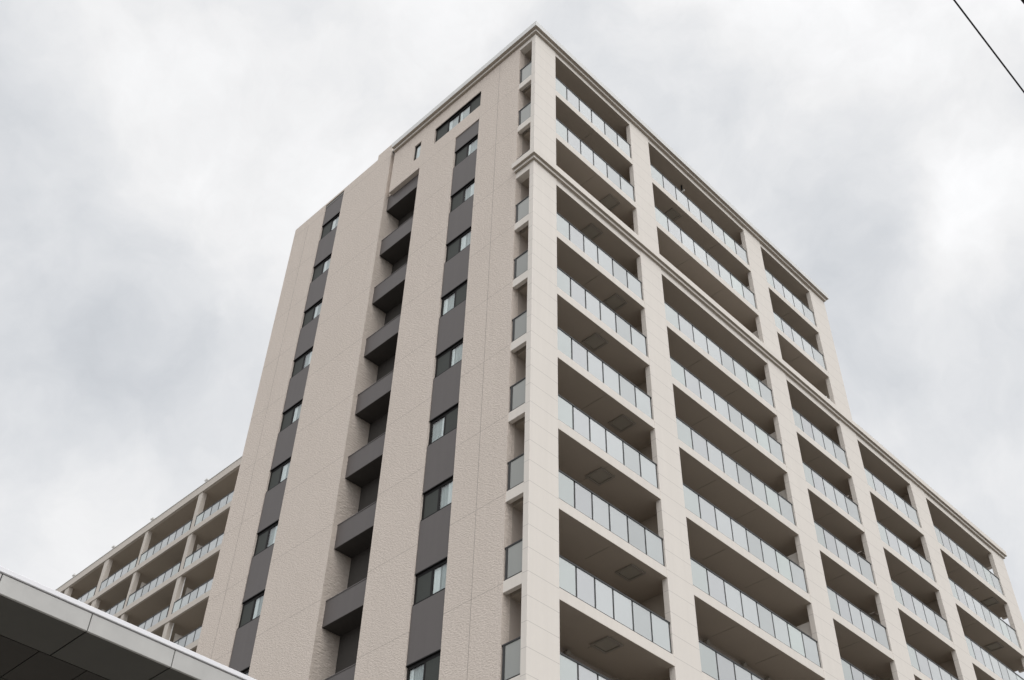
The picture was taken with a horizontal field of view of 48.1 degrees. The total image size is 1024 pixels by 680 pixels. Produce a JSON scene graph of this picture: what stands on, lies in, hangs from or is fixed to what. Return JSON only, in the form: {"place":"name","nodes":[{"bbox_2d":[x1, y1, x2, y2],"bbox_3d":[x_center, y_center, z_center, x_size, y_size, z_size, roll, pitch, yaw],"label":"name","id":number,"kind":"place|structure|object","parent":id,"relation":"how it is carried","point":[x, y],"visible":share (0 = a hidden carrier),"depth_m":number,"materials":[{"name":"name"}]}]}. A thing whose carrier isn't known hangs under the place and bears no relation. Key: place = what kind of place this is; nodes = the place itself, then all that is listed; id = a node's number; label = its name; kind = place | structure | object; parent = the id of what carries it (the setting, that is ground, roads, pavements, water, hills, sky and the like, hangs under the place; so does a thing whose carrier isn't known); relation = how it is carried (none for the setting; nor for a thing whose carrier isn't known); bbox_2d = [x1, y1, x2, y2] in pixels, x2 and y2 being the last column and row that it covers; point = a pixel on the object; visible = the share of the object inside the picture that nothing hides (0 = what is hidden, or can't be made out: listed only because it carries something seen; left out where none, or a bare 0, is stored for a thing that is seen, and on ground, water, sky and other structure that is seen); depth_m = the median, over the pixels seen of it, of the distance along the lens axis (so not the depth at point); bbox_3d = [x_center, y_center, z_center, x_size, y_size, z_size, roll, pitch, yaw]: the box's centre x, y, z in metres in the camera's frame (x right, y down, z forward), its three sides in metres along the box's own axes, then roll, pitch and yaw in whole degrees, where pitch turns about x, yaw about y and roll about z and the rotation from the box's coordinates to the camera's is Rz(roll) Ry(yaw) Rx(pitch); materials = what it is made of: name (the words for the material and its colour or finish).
{"place":"outdoors","nodes":[
{"label":"outdoors","id":0,"kind":"place"},
{"bbox_2d":[56,456,241,651],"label":"apartment block","id":1,"kind":"structure","parent":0,"point":[155,576],"depth_m":71.26,"materials":[{"name":"concrete"}]},
{"bbox_2d":[0,0,1023,678],"label":"sky","id":2,"kind":"structure","parent":0,"point":[162,162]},
{"bbox_2d":[196,21,914,679],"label":"apartment tower","id":3,"kind":"structure","parent":0,"point":[550,387],"depth_m":42.01,"materials":[{"name":"beige concrete"}]},
{"bbox_2d":[240,666,249,675],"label":"window","id":4,"kind":"structure","parent":3,"relation":"in","point":[245,671],"depth_m":38.79,"materials":[{"name":"brown metal"}]},
{"bbox_2d":[237,589,264,628],"bbox_3d":[-9.196,9.579,40.771,1.437,1.094,0.161,-34,-54,31],"label":"window","id":5,"kind":"structure","parent":3,"relation":"in","point":[251,610],"depth_m":40.88,"materials":[{"name":"grey glass"}]},
{"bbox_2d":[252,519,278,557],"bbox_3d":[-9.129,7.428,42.862,1.437,1.094,0.161,-34,-54,31],"label":"window","id":6,"kind":"structure","parent":3,"relation":"in","point":[266,537],"depth_m":42.98,"materials":[{"name":"grey glass"}]},
{"bbox_2d":[267,456,291,491],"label":"window","id":7,"kind":"structure","parent":3,"relation":"in","point":[279,473],"depth_m":45.06,"materials":[{"name":"grey glass"}]},
{"bbox_2d":[279,398,302,432],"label":"window","id":8,"kind":"structure","parent":3,"relation":"in","point":[292,414],"depth_m":47.17,"materials":[{"name":"grey glass"}]},
{"bbox_2d":[290,345,313,378],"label":"window","id":9,"kind":"structure","parent":3,"relation":"in","point":[304,359],"depth_m":49.26,"materials":[{"name":"grey glass"}]},
{"bbox_2d":[301,297,322,328],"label":"window","id":10,"kind":"structure","parent":3,"relation":"in","point":[312,312],"depth_m":51.36,"materials":[{"name":"grey glass"}]},
{"bbox_2d":[311,253,331,281],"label":"window","id":11,"kind":"structure","parent":3,"relation":"in","point":[322,266],"depth_m":53.45,"materials":[{"name":"grey glass"}]},
{"bbox_2d":[320,212,339,239],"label":"window","id":12,"kind":"structure","parent":3,"relation":"in","point":[332,223],"depth_m":55.55,"materials":[{"name":"grey glass"}]},
{"bbox_2d":[414,143,420,159],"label":"window","id":13,"kind":"structure","parent":3,"relation":"in","point":[417,151],"depth_m":52.39,"materials":[{"name":"grey glass"}]},
{"bbox_2d":[406,649,440,679],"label":"window","id":14,"kind":"structure","parent":3,"relation":"in","point":[427,667],"depth_m":31.78,"materials":[{"name":"grey glass"}]},
{"bbox_2d":[412,556,447,605],"bbox_3d":[-2.351,7.110,33.709,1.471,1.094,0.161,-34,-54,31],"label":"window","id":15,"kind":"structure","parent":3,"relation":"in","point":[431,580],"depth_m":33.78,"materials":[{"name":"grey glass"}]},
{"bbox_2d":[420,474,453,521],"bbox_3d":[-2.284,4.959,35.800,1.471,1.094,0.161,-34,-54,31],"label":"window","id":16,"kind":"structure","parent":3,"relation":"in","point":[439,496],"depth_m":35.89,"materials":[{"name":"grey glass"}]},
{"bbox_2d":[428,402,458,445],"bbox_3d":[-2.218,2.809,37.891,1.471,1.094,0.161,-34,-54,31],"label":"window","id":17,"kind":"structure","parent":3,"relation":"in","point":[445,422],"depth_m":38.01,"materials":[{"name":"grey glass"}]},
{"bbox_2d":[434,337,462,378],"bbox_3d":[-2.151,0.659,39.982,1.471,1.094,0.161,-34,-54,31],"label":"window","id":18,"kind":"structure","parent":3,"relation":"in","point":[452,355],"depth_m":40.08,"materials":[{"name":"grey glass"}]},
{"bbox_2d":[440,278,467,317],"bbox_3d":[-2.084,-1.491,42.073,1.471,1.094,0.161,-34,-54,31],"label":"window","id":19,"kind":"structure","parent":3,"relation":"in","point":[457,295],"depth_m":42.20,"materials":[{"name":"grey glass"}]},
{"bbox_2d":[435,92,480,141],"bbox_3d":[-2.339,-9.802,50.873,3.008,1.114,0.161,-34,-54,31],"label":"window","id":20,"kind":"structure","parent":3,"relation":"in","point":[474,103],"depth_m":51.09,"materials":[{"name":"grey glass"}]},
{"bbox_2d":[445,225,471,262],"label":"window","id":21,"kind":"structure","parent":3,"relation":"in","point":[460,242],"depth_m":44.27,"materials":[{"name":"grey glass"}]},
{"bbox_2d":[450,177,474,212],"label":"window","id":22,"kind":"structure","parent":3,"relation":"in","point":[464,193],"depth_m":46.38,"materials":[{"name":"grey glass"}]},
{"bbox_2d":[454,134,477,166],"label":"window","id":23,"kind":"structure","parent":3,"relation":"in","point":[469,147],"depth_m":48.48,"materials":[{"name":"grey glass"}]},
{"bbox_2d":[834,424,1023,679],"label":"apartment wing","id":24,"kind":"structure","parent":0,"point":[943,556],"depth_m":54.25,"materials":[{"name":"beige concrete"}]},
{"bbox_2d":[953,0,1023,92],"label":"overhead cable","id":25,"kind":"object","parent":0,"point":[986,42],"visible":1,"depth_m":19.39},
{"label":"pavement","id":26,"kind":"structure","parent":0,"visible":0},
{"bbox_2d":[0,566,255,679],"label":"entrance canopy","id":27,"kind":"object","parent":26,"relation":"on","point":[47,633],"visible":1,"depth_m":11.82,"materials":[{"name":"metal"}]}
]}

